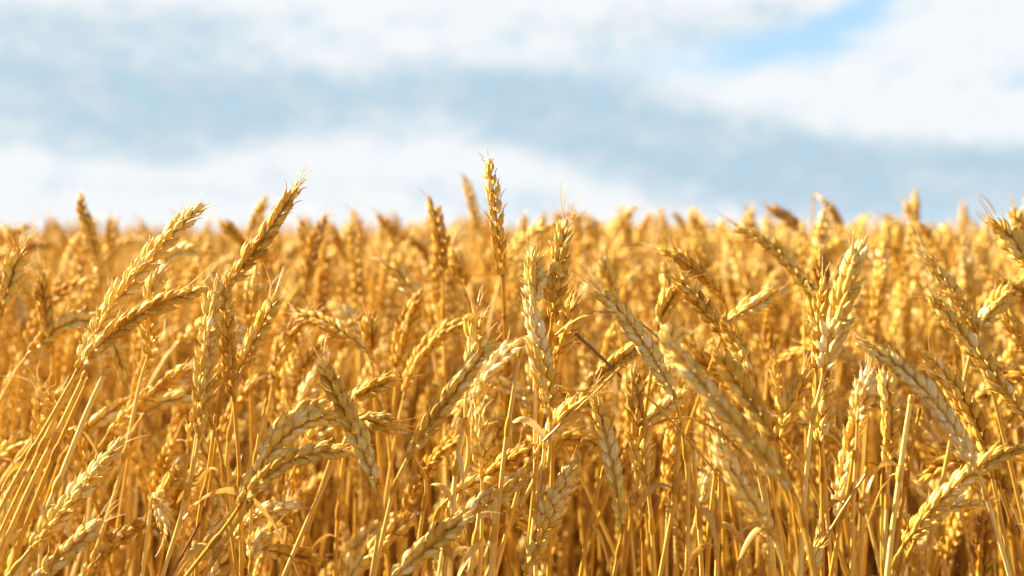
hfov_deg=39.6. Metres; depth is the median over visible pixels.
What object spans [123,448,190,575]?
wheat stalk
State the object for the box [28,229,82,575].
wheat stalk
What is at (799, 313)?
wheat stalk
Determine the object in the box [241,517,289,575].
wheat stalk
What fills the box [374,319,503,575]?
wheat stalk
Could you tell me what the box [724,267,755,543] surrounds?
wheat stalk
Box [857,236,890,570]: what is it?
wheat stalk
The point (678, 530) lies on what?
wheat stalk
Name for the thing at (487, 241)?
wheat stalk
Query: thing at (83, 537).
wheat stalk
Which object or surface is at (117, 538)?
wheat stalk
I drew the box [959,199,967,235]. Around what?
wheat stalk
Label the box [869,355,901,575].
wheat stalk
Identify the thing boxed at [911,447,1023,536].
wheat stalk
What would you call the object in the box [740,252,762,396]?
wheat stalk
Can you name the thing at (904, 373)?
wheat stalk
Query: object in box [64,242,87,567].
wheat stalk
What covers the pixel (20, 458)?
bare stalk
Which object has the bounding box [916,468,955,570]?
wheat stalk
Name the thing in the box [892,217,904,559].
wheat stalk
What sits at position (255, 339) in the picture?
wheat stalk
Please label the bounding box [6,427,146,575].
wheat stalk
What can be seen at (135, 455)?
wheat stalk
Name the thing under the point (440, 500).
wheat stalk
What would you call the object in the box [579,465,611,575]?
bare stalk
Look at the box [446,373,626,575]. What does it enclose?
wheat stalk
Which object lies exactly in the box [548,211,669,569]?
wheat stalk
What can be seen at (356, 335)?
wheat stalk
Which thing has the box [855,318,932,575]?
wheat stalk
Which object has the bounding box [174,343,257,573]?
wheat stalk
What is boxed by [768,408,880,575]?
wheat stalk
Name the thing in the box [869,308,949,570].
wheat stalk
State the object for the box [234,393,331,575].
wheat stalk
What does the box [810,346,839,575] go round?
wheat stalk
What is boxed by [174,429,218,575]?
bare stalk
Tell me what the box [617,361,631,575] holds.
wheat stalk
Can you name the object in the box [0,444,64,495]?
wheat stalk
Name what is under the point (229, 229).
wheat stalk
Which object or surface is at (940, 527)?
wheat stalk
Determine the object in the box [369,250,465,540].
wheat stalk
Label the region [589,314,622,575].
wheat stalk
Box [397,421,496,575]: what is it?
wheat stalk
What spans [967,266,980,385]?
wheat stalk
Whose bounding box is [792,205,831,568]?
wheat stalk
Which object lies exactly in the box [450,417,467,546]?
bare stalk
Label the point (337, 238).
wheat stalk
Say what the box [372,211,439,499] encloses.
wheat stalk
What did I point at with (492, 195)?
wheat stalk
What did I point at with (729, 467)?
wheat stalk
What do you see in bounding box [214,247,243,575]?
wheat stalk
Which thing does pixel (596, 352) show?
dry stick
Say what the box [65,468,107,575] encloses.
wheat stalk
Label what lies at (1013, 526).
bare stalk
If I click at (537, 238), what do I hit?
wheat stalk
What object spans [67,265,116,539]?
wheat stalk
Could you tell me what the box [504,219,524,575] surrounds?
wheat stalk
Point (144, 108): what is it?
sky
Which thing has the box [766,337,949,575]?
wheat stalk
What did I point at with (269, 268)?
wheat stalk
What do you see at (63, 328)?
wheat stalk
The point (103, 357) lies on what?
wheat stalk
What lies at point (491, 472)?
wheat stalk
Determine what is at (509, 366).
wheat stalk
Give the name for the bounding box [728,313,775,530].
wheat stalk
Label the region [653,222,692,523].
wheat stalk
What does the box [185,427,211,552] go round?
wheat stalk
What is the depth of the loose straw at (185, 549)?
0.86 m
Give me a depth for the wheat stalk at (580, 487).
1.14 m
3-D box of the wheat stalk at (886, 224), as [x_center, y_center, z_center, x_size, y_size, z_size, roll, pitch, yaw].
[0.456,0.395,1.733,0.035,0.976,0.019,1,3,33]
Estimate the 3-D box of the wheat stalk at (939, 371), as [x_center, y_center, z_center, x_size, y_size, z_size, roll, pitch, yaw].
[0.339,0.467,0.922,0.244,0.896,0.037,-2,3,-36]
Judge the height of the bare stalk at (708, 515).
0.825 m
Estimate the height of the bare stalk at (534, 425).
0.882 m
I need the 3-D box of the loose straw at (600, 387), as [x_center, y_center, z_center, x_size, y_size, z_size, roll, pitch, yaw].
[0.042,0.070,0.849,0.049,0.044,0.004,-1,2,-14]
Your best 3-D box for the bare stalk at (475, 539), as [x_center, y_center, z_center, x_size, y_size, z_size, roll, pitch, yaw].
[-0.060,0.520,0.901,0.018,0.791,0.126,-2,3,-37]
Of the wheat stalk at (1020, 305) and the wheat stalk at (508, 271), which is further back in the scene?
the wheat stalk at (508, 271)
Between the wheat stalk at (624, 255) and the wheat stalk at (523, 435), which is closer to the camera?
the wheat stalk at (523, 435)
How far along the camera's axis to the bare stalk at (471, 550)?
0.84 m
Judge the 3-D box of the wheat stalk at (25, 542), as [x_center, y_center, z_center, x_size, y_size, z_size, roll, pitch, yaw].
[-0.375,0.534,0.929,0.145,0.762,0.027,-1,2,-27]
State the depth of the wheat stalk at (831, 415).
1.07 m
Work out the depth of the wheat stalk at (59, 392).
1.04 m
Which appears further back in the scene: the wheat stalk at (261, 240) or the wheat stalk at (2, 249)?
the wheat stalk at (2, 249)
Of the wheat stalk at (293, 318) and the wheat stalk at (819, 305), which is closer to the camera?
the wheat stalk at (819, 305)
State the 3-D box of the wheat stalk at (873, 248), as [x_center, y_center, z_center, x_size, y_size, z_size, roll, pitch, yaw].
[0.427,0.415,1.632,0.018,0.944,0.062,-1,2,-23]
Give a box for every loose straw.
[170,522,200,575]
[542,368,619,441]
[642,391,736,499]
[821,470,868,545]
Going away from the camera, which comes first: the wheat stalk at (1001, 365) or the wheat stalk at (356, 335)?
the wheat stalk at (1001, 365)
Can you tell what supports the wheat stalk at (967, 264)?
on the soil ground
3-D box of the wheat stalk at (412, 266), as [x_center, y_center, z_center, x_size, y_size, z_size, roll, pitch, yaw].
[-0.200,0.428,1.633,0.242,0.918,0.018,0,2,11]
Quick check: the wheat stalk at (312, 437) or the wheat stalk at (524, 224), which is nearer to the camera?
the wheat stalk at (312, 437)
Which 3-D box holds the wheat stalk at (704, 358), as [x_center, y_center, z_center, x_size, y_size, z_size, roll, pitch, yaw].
[0.230,0.474,1.032,0.295,0.874,0.026,0,2,-10]
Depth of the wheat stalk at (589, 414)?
0.98 m
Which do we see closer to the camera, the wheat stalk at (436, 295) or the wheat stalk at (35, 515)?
the wheat stalk at (35, 515)
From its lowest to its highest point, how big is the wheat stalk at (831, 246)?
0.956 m
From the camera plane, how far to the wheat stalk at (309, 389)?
1.07 m
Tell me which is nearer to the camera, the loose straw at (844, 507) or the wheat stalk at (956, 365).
the loose straw at (844, 507)
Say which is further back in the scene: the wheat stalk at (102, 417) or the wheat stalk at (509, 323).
the wheat stalk at (509, 323)
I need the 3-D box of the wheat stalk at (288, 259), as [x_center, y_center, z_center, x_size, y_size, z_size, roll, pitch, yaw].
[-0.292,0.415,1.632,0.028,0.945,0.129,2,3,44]
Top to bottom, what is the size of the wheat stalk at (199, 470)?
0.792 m
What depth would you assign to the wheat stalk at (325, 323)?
1.00 m
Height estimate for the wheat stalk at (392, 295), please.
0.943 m
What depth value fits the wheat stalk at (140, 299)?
1.49 m
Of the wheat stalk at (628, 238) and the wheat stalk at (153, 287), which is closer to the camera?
the wheat stalk at (153, 287)
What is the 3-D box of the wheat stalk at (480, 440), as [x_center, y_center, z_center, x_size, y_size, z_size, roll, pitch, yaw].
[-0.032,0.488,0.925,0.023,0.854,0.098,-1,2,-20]
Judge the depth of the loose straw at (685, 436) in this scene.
0.83 m
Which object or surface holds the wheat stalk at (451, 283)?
on the soil ground
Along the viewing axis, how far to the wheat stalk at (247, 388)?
1.08 m
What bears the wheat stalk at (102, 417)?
on the soil ground
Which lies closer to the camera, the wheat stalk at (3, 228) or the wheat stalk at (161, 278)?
the wheat stalk at (161, 278)
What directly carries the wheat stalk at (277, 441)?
on the soil ground
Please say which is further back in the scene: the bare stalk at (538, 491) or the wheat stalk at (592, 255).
the wheat stalk at (592, 255)
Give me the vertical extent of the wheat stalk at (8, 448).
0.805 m
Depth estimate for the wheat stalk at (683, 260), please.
0.99 m
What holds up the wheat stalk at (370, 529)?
on the soil ground
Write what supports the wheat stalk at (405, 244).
on the soil ground
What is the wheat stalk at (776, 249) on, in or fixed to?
on the soil ground
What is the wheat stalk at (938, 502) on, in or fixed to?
on the soil ground
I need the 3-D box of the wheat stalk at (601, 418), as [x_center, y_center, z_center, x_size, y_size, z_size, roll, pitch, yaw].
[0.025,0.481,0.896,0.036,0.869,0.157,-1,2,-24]
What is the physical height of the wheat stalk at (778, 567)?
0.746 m
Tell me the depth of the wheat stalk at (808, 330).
1.27 m
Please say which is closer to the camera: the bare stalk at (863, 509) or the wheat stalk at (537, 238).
the bare stalk at (863, 509)
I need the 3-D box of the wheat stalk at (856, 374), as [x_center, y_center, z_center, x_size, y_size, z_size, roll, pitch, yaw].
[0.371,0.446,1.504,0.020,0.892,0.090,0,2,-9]
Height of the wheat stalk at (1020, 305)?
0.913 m
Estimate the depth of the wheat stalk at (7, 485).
1.12 m
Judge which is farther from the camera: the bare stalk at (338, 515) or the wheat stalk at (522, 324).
the wheat stalk at (522, 324)
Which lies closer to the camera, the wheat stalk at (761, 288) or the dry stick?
the dry stick
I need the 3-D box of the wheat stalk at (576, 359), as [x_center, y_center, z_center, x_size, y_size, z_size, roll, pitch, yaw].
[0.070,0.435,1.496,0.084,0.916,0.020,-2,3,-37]
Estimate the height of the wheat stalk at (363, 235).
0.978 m
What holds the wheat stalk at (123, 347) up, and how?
on the soil ground
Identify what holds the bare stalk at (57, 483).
on the soil ground
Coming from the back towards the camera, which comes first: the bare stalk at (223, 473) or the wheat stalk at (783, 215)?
the wheat stalk at (783, 215)
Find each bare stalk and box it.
[0,370,87,561]
[0,442,31,494]
[6,376,98,573]
[14,366,108,575]
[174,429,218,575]
[176,500,253,575]
[177,413,217,575]
[197,417,238,575]
[236,397,268,575]
[305,437,347,575]
[411,453,466,575]
[439,502,482,575]
[442,507,452,575]
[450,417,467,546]
[457,486,498,575]
[493,348,547,575]
[528,442,546,575]
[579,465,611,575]
[633,423,681,575]
[682,471,722,575]
[691,439,717,575]
[705,466,751,575]
[726,476,773,575]
[734,449,776,575]
[813,450,854,575]
[849,465,869,575]
[861,394,913,575]
[867,407,921,574]
[995,479,1023,575]
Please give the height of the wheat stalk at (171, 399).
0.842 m
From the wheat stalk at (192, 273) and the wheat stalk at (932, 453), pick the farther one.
the wheat stalk at (192, 273)
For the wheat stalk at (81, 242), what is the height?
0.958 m
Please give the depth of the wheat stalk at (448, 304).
1.44 m
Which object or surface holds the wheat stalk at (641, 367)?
on the soil ground
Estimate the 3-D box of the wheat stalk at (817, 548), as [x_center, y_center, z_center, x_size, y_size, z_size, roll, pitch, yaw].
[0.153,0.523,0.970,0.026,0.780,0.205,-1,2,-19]
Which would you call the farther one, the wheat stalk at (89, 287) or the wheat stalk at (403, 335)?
the wheat stalk at (89, 287)
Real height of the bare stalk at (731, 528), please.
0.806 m
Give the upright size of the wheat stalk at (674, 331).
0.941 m
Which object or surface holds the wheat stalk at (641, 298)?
on the soil ground
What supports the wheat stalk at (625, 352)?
on the soil ground
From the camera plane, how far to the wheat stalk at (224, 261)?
1.57 m
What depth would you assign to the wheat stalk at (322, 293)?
1.39 m
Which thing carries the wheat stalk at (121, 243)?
on the soil ground
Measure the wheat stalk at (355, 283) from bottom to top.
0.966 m
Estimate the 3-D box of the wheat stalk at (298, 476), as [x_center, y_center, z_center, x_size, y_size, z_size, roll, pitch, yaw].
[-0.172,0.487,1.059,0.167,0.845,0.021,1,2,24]
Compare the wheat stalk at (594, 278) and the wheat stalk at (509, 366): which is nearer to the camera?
the wheat stalk at (509, 366)
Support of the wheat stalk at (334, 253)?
on the soil ground
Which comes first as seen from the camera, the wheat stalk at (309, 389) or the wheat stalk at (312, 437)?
the wheat stalk at (312, 437)
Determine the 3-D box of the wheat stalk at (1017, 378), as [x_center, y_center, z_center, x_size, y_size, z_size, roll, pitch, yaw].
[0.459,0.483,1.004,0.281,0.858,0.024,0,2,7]
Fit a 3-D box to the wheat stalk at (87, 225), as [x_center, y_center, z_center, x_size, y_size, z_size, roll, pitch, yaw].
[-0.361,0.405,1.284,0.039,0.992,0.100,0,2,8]
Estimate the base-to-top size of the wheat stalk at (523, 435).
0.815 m
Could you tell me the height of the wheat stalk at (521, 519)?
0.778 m
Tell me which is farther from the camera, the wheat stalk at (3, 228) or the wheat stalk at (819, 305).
the wheat stalk at (3, 228)
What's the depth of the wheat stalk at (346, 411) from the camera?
0.81 m
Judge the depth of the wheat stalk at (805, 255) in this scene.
1.35 m
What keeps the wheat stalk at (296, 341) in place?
on the soil ground
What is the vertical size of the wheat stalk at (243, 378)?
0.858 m
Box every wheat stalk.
[0,192,215,538]
[0,216,35,246]
[0,217,39,329]
[0,218,51,570]
[0,227,38,259]
[0,246,11,261]
[0,263,234,513]
[0,268,10,285]
[0,270,96,565]
[0,304,134,405]
[0,375,77,485]
[0,425,79,481]
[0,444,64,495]
[0,467,28,575]
[0,475,50,496]
[4,236,62,259]
[4,520,45,575]
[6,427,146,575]
[16,466,118,533]
[18,270,77,575]
[21,387,146,575]
[25,252,110,575]
[26,244,55,554]
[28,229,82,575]
[29,356,199,575]
[29,371,55,568]
[32,493,124,575]
[42,211,50,380]
[43,238,83,557]
[64,233,147,477]
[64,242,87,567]
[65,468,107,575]
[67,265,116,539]
[71,317,261,575]
[73,186,126,515]
[78,500,178,575]
[82,258,152,565]
[90,369,153,575]
[91,212,117,547]
[95,259,169,553]
[106,281,141,529]
[111,385,215,569]
[115,271,126,523]
[117,292,181,574]
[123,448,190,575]
[125,324,178,575]
[129,269,187,575]
[130,240,211,575]
[132,250,185,547]
[140,492,177,575]
[150,307,193,492]
[157,456,234,575]
[160,261,299,575]
[167,245,240,428]
[172,236,213,575]
[173,401,361,575]
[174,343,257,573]
[175,163,311,575]
[177,417,247,569]
[178,255,236,516]
[181,329,271,575]
[182,303,362,575]
[184,435,370,575]
[184,455,241,575]
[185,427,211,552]
[189,255,227,549]
[194,190,269,539]
[194,256,213,570]
[206,496,316,575]
[207,369,267,564]
[213,214,325,567]
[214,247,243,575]
[225,261,298,575]
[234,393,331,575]
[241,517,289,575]
[243,265,264,560]
[244,288,323,550]
[244,542,339,568]
[245,245,299,507]
[246,487,306,575]
[251,207,268,527]
[256,410,406,575]
[262,307,325,575]
[262,322,349,539]
[266,250,284,570]
[271,261,316,488]
[279,332,331,569]
[279,382,381,575]
[280,295,402,575]
[282,281,293,575]
[282,409,420,575]
[287,200,334,575]
[292,360,424,575]
[295,213,314,575]
[298,335,383,575]
[305,214,356,517]
[313,227,343,573]
[318,261,417,517]
[325,212,405,575]
[325,298,429,575]
[332,502,355,567]
[338,503,428,575]
[338,508,417,575]
[341,339,389,555]
[344,216,364,524]
[355,211,397,512]
[355,249,358,385]
[358,292,390,575]
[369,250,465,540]
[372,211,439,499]
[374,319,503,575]
[375,229,423,490]
[376,308,490,575]
[378,242,404,570]
[380,231,474,529]
[384,283,433,575]
[391,494,500,575]
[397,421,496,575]
[398,293,432,575]
[416,467,525,575]
[420,426,541,575]
[421,189,450,486]
[425,247,449,513]
[432,457,477,575]
[437,327,580,575]
[443,259,469,545]
[444,268,456,377]
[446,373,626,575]
[447,241,467,574]
[448,234,519,575]
[452,213,573,560]
[455,279,494,512]
[457,458,545,522]
[458,171,496,408]
[461,306,491,518]
[463,392,497,575]
[479,149,510,575]
[482,205,497,575]
[482,423,626,571]
[484,333,672,575]
[487,427,548,553]
[489,249,525,505]
[494,363,622,575]
[496,318,514,559]
[501,267,511,414]
[502,497,553,573]
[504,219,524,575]
[505,408,527,575]
[507,268,554,575]
[512,238,533,529]
[512,288,559,530]
[513,204,547,570]
[517,209,529,245]
[518,213,554,575]
[522,438,582,575]
[524,182,728,571]
[545,423,623,575]
[546,271,588,575]
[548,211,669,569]
[551,253,689,575]
[557,383,587,575]
[558,365,636,575]
[561,245,658,472]
[561,283,589,575]
[571,377,632,575]
[574,264,619,491]
[576,383,792,575]
[578,374,623,574]
[581,213,638,546]
[588,241,615,575]
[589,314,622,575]
[593,245,652,575]
[607,241,620,575]
[611,207,651,501]
[611,259,658,425]
[615,348,656,575]
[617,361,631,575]
[622,270,711,575]
[626,439,653,575]
[627,230,728,575]
[631,309,650,562]
[638,278,792,575]
[642,317,747,575]
[643,344,805,545]
[645,310,815,575]
[647,243,794,575]
[651,247,684,575]
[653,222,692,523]
[654,483,696,575]
[657,202,669,421]
[657,357,693,575]
[679,232,726,571]
[679,474,694,542]
[682,216,692,475]
[687,207,756,543]
[687,340,819,575]
[689,425,789,575]
[689,460,712,575]
[706,302,786,563]
[707,376,719,575]
[710,210,854,575]
[711,322,742,549]
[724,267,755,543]
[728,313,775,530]
[735,498,786,571]
[739,435,773,575]
[740,205,765,285]
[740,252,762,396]
[748,267,765,398]
[755,308,777,575]
[756,280,795,547]
[756,384,775,573]
[757,338,799,575]
[760,200,890,473]
[761,247,773,518]
[763,531,781,575]
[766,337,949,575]
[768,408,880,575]
[774,236,850,536]
[774,352,848,575]
[776,229,850,565]
[787,280,812,545]
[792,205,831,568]
[794,267,819,575]
[796,214,815,542]
[798,225,875,575]
[798,326,814,503]
[802,244,840,575]
[803,511,832,575]
[806,239,879,554]
[810,193,853,258]
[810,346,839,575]
[811,227,858,532]
[811,241,844,575]
[814,370,840,572]
[826,406,872,575]
[830,448,858,575]
[838,394,975,575]
[842,233,904,575]
[845,321,1011,575]
[847,354,881,575]
[849,327,866,575]
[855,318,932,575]
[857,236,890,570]
[865,239,885,492]
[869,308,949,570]
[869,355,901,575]
[874,211,894,506]
[877,409,907,575]
[882,447,949,575]
[883,225,915,531]
[890,432,1023,575]
[890,498,923,575]
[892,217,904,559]
[894,221,938,575]
[899,488,1000,575]
[900,324,1013,575]
[903,227,1023,529]
[905,214,961,573]
[906,186,920,497]
[906,271,1023,419]
[909,438,1006,575]
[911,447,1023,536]
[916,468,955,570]
[923,250,1023,575]
[924,431,996,575]
[934,334,999,570]
[947,225,986,485]
[952,284,972,575]
[958,360,1023,388]
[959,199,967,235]
[959,227,977,532]
[960,249,1023,504]
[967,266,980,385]
[967,496,998,575]
[973,365,1023,405]
[975,193,1023,267]
[988,281,1023,353]
[990,268,1023,320]
[990,270,1023,303]
[1007,193,1023,238]
[1008,445,1023,469]
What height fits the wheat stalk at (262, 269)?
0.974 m
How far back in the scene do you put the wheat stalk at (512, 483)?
0.86 m
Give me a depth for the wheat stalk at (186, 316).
1.62 m
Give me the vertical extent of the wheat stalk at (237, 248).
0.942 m
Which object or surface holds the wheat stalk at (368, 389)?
on the soil ground
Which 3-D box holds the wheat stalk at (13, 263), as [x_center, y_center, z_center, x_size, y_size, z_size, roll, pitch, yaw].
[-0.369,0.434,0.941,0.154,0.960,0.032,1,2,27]
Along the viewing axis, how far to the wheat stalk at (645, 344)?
0.85 m
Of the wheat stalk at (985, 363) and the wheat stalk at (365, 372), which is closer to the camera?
the wheat stalk at (985, 363)
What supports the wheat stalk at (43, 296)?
on the soil ground
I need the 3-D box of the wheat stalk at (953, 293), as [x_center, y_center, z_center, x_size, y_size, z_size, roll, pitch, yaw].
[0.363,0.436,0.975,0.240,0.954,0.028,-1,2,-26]
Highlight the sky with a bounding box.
[0,0,1023,232]
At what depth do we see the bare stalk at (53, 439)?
0.90 m
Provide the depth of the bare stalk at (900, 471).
0.90 m
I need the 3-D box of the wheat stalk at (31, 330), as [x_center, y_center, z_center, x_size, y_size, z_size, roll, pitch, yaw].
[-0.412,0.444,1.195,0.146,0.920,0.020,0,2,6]
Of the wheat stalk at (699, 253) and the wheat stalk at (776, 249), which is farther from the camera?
the wheat stalk at (699, 253)
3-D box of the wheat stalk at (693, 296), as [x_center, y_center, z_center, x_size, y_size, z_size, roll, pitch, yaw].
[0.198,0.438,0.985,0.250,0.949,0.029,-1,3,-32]
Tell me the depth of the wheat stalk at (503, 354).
0.94 m
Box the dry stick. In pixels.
[572,329,622,377]
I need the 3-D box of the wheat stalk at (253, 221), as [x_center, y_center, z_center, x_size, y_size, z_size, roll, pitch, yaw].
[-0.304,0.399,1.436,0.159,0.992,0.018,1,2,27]
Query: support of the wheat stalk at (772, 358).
on the soil ground
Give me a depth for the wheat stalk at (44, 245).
1.64 m
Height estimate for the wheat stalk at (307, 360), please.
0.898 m
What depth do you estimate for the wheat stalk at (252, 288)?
1.07 m
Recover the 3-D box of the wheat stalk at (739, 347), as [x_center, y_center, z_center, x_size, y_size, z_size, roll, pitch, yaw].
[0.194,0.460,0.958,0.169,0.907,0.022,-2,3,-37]
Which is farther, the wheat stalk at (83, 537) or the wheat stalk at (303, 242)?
the wheat stalk at (303, 242)
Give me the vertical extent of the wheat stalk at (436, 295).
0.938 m
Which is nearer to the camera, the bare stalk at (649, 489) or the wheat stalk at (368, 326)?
the bare stalk at (649, 489)
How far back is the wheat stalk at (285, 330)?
1.53 m
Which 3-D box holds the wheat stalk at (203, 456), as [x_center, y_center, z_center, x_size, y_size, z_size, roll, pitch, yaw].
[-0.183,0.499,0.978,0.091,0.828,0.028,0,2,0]
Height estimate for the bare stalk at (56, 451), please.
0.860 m
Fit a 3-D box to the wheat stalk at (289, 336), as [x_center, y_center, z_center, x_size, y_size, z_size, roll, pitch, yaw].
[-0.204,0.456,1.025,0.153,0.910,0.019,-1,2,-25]
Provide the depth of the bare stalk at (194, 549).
0.85 m
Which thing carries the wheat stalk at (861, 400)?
on the soil ground
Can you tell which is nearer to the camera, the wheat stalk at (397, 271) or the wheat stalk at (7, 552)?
the wheat stalk at (7, 552)
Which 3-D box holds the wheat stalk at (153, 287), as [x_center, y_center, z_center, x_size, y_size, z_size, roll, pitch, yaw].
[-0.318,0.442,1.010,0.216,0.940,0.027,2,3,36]
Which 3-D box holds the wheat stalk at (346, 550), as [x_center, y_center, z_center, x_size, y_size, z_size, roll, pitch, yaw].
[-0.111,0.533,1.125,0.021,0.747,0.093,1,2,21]
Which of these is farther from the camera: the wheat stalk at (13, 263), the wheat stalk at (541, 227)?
the wheat stalk at (541, 227)
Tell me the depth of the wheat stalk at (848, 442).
0.94 m
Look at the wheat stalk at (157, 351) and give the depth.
1.05 m
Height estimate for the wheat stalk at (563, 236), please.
0.982 m
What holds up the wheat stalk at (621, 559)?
on the soil ground
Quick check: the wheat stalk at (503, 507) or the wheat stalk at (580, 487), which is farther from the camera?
the wheat stalk at (580, 487)
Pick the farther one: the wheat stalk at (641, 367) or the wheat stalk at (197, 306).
the wheat stalk at (197, 306)
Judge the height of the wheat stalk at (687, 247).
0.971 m
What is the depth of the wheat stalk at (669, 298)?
0.93 m
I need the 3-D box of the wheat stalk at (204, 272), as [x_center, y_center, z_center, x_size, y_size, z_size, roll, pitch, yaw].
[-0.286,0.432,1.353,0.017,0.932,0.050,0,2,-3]
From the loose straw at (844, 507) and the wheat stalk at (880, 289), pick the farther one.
the wheat stalk at (880, 289)
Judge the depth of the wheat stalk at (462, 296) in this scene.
1.51 m
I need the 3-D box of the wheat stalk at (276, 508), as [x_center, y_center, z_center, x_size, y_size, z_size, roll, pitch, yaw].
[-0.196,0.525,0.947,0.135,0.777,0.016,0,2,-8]
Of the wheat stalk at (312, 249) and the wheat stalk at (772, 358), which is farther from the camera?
the wheat stalk at (312, 249)
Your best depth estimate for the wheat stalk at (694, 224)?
1.48 m
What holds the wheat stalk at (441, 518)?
on the soil ground
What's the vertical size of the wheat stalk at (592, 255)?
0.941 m
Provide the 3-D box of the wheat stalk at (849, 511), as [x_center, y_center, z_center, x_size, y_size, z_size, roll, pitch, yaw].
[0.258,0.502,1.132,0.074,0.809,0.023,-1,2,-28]
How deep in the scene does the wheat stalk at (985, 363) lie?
0.81 m
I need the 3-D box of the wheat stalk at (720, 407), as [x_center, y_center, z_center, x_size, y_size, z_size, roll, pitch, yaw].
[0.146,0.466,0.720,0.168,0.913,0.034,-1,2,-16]
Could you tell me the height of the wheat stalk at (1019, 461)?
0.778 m
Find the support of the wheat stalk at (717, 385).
on the soil ground
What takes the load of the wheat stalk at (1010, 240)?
on the soil ground
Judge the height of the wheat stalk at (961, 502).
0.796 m
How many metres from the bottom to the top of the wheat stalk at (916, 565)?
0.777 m
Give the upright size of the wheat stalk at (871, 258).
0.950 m
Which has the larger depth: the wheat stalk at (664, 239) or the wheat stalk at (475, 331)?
the wheat stalk at (664, 239)
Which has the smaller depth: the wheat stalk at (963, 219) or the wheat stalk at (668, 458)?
the wheat stalk at (668, 458)
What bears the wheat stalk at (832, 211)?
on the soil ground
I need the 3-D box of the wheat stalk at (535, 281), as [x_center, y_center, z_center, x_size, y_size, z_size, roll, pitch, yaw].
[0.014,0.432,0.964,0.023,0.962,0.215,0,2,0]
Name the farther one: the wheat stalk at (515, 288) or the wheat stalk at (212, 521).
the wheat stalk at (515, 288)
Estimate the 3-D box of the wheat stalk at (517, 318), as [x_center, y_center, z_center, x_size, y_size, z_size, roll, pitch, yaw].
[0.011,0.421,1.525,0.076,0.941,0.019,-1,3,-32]
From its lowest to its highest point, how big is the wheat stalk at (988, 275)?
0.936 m
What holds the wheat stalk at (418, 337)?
on the soil ground
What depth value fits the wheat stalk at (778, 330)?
1.30 m
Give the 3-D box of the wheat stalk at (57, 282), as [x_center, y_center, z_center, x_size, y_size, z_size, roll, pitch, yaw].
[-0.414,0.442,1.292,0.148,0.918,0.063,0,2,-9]
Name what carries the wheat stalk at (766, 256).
on the soil ground
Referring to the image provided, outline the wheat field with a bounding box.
[0,191,1023,575]
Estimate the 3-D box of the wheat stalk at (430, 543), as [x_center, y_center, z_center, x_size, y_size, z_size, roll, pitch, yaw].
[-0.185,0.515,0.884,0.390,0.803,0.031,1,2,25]
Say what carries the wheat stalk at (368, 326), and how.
on the soil ground
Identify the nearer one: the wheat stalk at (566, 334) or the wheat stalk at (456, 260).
the wheat stalk at (566, 334)
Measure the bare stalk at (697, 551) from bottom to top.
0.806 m
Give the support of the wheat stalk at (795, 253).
on the soil ground
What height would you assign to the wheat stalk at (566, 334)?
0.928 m
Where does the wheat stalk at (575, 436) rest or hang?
on the soil ground
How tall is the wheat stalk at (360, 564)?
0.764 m
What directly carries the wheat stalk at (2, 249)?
on the soil ground
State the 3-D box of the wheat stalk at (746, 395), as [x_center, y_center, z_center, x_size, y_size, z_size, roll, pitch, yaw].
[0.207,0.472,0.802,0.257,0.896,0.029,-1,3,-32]
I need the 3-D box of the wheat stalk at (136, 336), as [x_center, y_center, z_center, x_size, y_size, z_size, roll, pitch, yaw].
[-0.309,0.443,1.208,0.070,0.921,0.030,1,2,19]
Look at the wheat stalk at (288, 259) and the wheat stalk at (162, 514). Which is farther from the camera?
the wheat stalk at (288, 259)
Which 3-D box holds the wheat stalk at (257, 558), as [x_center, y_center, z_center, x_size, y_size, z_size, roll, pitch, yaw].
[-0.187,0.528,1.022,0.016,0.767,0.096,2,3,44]
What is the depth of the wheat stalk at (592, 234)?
1.62 m
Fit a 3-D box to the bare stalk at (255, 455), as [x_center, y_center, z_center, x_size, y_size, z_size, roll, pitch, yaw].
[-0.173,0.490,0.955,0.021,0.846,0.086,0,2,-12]
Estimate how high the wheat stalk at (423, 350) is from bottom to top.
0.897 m
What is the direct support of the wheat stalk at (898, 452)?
on the soil ground
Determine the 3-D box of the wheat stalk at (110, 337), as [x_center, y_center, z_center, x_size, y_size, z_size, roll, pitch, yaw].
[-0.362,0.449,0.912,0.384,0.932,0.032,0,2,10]
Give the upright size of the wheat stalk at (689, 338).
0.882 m
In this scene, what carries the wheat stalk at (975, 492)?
on the soil ground
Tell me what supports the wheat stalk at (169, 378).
on the soil ground
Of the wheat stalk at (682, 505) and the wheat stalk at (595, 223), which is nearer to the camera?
the wheat stalk at (682, 505)
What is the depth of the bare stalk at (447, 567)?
0.81 m
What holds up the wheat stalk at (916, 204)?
on the soil ground
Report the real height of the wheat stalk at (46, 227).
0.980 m
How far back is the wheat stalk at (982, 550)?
1.01 m
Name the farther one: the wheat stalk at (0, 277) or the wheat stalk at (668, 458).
the wheat stalk at (0, 277)
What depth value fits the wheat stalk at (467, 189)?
1.53 m
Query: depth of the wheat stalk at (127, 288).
0.88 m
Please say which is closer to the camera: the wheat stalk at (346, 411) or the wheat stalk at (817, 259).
the wheat stalk at (346, 411)
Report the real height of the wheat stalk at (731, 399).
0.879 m
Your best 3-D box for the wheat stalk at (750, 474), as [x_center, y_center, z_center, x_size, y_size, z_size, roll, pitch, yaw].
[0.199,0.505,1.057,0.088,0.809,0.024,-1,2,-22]
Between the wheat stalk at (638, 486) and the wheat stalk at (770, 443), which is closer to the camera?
the wheat stalk at (638, 486)
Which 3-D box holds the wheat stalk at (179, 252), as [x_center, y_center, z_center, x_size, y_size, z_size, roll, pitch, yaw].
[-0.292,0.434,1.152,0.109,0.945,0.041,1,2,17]

